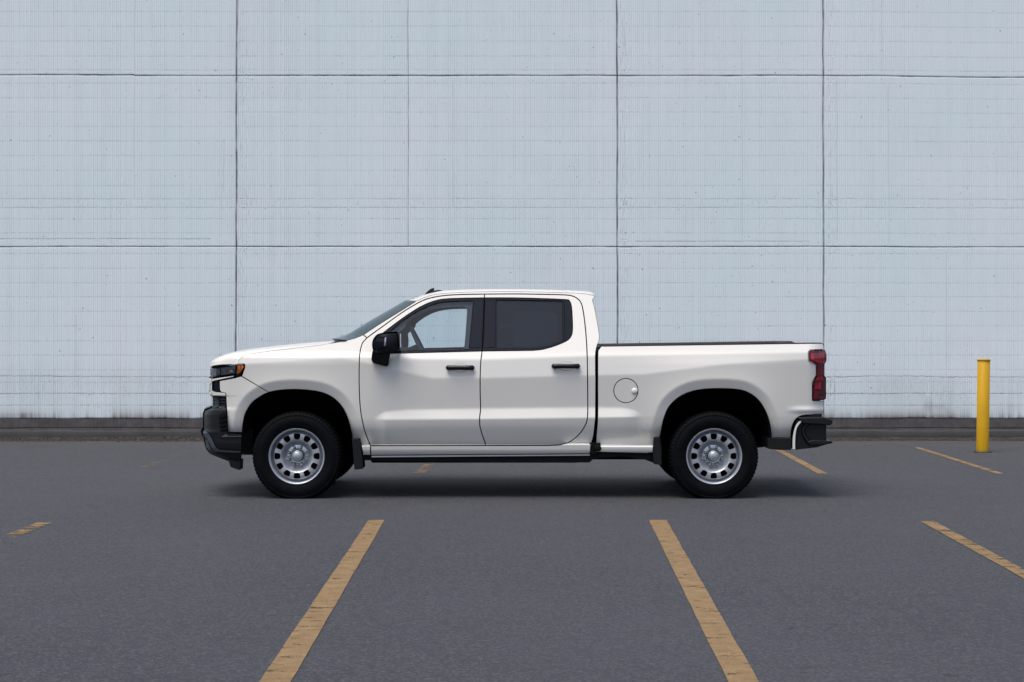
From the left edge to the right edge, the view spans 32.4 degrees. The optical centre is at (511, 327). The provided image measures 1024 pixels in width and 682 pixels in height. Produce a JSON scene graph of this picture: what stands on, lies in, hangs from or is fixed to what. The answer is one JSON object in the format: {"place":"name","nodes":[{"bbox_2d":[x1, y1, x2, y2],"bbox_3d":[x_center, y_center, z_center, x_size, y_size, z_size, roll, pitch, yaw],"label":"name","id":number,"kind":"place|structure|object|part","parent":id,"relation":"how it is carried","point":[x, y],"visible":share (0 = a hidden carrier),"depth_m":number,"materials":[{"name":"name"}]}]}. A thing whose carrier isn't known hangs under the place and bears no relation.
{"place":"outdoors","nodes":[
{"label":"outdoors","id":0,"kind":"place"},
{"bbox_2d":[0,440,1023,681],"bbox_3d":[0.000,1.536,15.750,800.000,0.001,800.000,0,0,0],"label":"ground","id":1,"kind":"structure","parent":0,"point":[193,561],"depth_m":11.23,"materials":[{"name":"grey asphalt"}]},
{"bbox_2d":[6,522,49,535],"bbox_3d":[-3.678,1.532,13.384,0.130,0.001,1.044,0,0,1],"label":"parking line","id":2,"kind":"object","parent":1,"relation":"on","point":[34,525],"visible":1,"depth_m":13.50,"materials":[{"name":"yellow paint"}]},
{"bbox_2d":[259,520,383,681],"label":"parking line","id":3,"kind":"object","parent":1,"relation":"on","point":[297,653],"visible":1,"depth_m":9.41,"materials":[{"name":"yellow paint"}]},
{"bbox_2d":[415,464,433,472],"bbox_3d":[-0.893,1.532,20.530,0.118,0.001,3.966,0,0,2],"label":"parking line","id":4,"kind":"object","parent":1,"relation":"on","point":[421,471],"visible":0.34,"depth_m":19.15,"materials":[{"name":"yellow paint"}]},
{"bbox_2d":[0,0,1023,430],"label":"block wall","id":5,"kind":"structure","parent":1,"relation":"on","point":[190,190],"depth_m":24.20,"materials":[{"name":"concrete"}]},
{"bbox_2d":[0,430,1023,437],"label":"kerb","id":6,"kind":"structure","parent":1,"relation":"on","point":[829,433],"depth_m":24.10,"materials":[{"name":"concrete"}]},
{"bbox_2d":[201,288,832,498],"bbox_3d":[-0.031,0.580,16.780,5.815,1.910,2.424,0,0,0],"label":"pickup truck","id":7,"kind":"object","parent":1,"relation":"on","point":[532,376],"visible":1,"depth_m":15.81,"materials":[{"name":"white paint"}]},
{"bbox_3d":[-0.803,0.383,15.817,1.137,1.371,0.499,0,0,0],"label":"front door","id":8,"kind":"part","parent":7,"relation":"part of","materials":[{"name":"white paint"}]},
{"bbox_3d":[-0.803,0.383,17.743,1.137,1.371,0.499,0,0,0],"label":"front door","id":9,"kind":"part","parent":7,"relation":"part of","materials":[{"name":"white paint"}]},
{"bbox_3d":[0.195,0.379,15.895,0.969,1.367,0.344,0,0,0],"label":"rear door","id":10,"kind":"part","parent":7,"relation":"part of","materials":[{"name":"white paint"}]},
{"bbox_3d":[1.021,0.565,15.800,0.217,0.217,0.057,0,0,0],"label":"fuel door","id":11,"kind":"part","parent":7,"relation":"part of","materials":[{"name":"white paint"}]},
{"bbox_2d":[649,520,758,681],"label":"parking line","id":12,"kind":"object","parent":1,"relation":"on","point":[702,600],"visible":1,"depth_m":9.47,"materials":[{"name":"yellow paint"}]},
{"bbox_2d":[774,449,826,473],"bbox_3d":[3.301,1.532,20.567,0.107,0.001,4.165,0,0,1],"label":"parking line","id":13,"kind":"object","parent":1,"relation":"on","point":[809,466],"visible":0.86,"depth_m":19.85,"materials":[{"name":"yellow paint"}]},
{"bbox_2d":[915,447,1002,473],"bbox_3d":[5.145,1.532,20.498,0.089,0.001,4.025,0,0,1],"label":"parking line","id":14,"kind":"object","parent":1,"relation":"on","point":[971,464],"visible":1,"depth_m":20.15,"materials":[{"name":"yellow paint"}]},
{"bbox_2d":[921,521,1023,577],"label":"parking line","id":15,"kind":"object","parent":1,"relation":"on","point":[941,528],"visible":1,"depth_m":12.27,"materials":[{"name":"yellow paint"}]},
{"bbox_2d":[973,359,990,452],"bbox_3d":[5.807,0.986,21.689,0.232,1.201,0.227,1,0,0],"label":"bollard","id":16,"kind":"object","parent":1,"relation":"on","point":[983,402],"visible":0.89,"depth_m":21.63,"materials":[{"name":"yellow metal"}]},
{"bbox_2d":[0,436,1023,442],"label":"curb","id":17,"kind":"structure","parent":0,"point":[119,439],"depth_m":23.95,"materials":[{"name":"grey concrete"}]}
]}

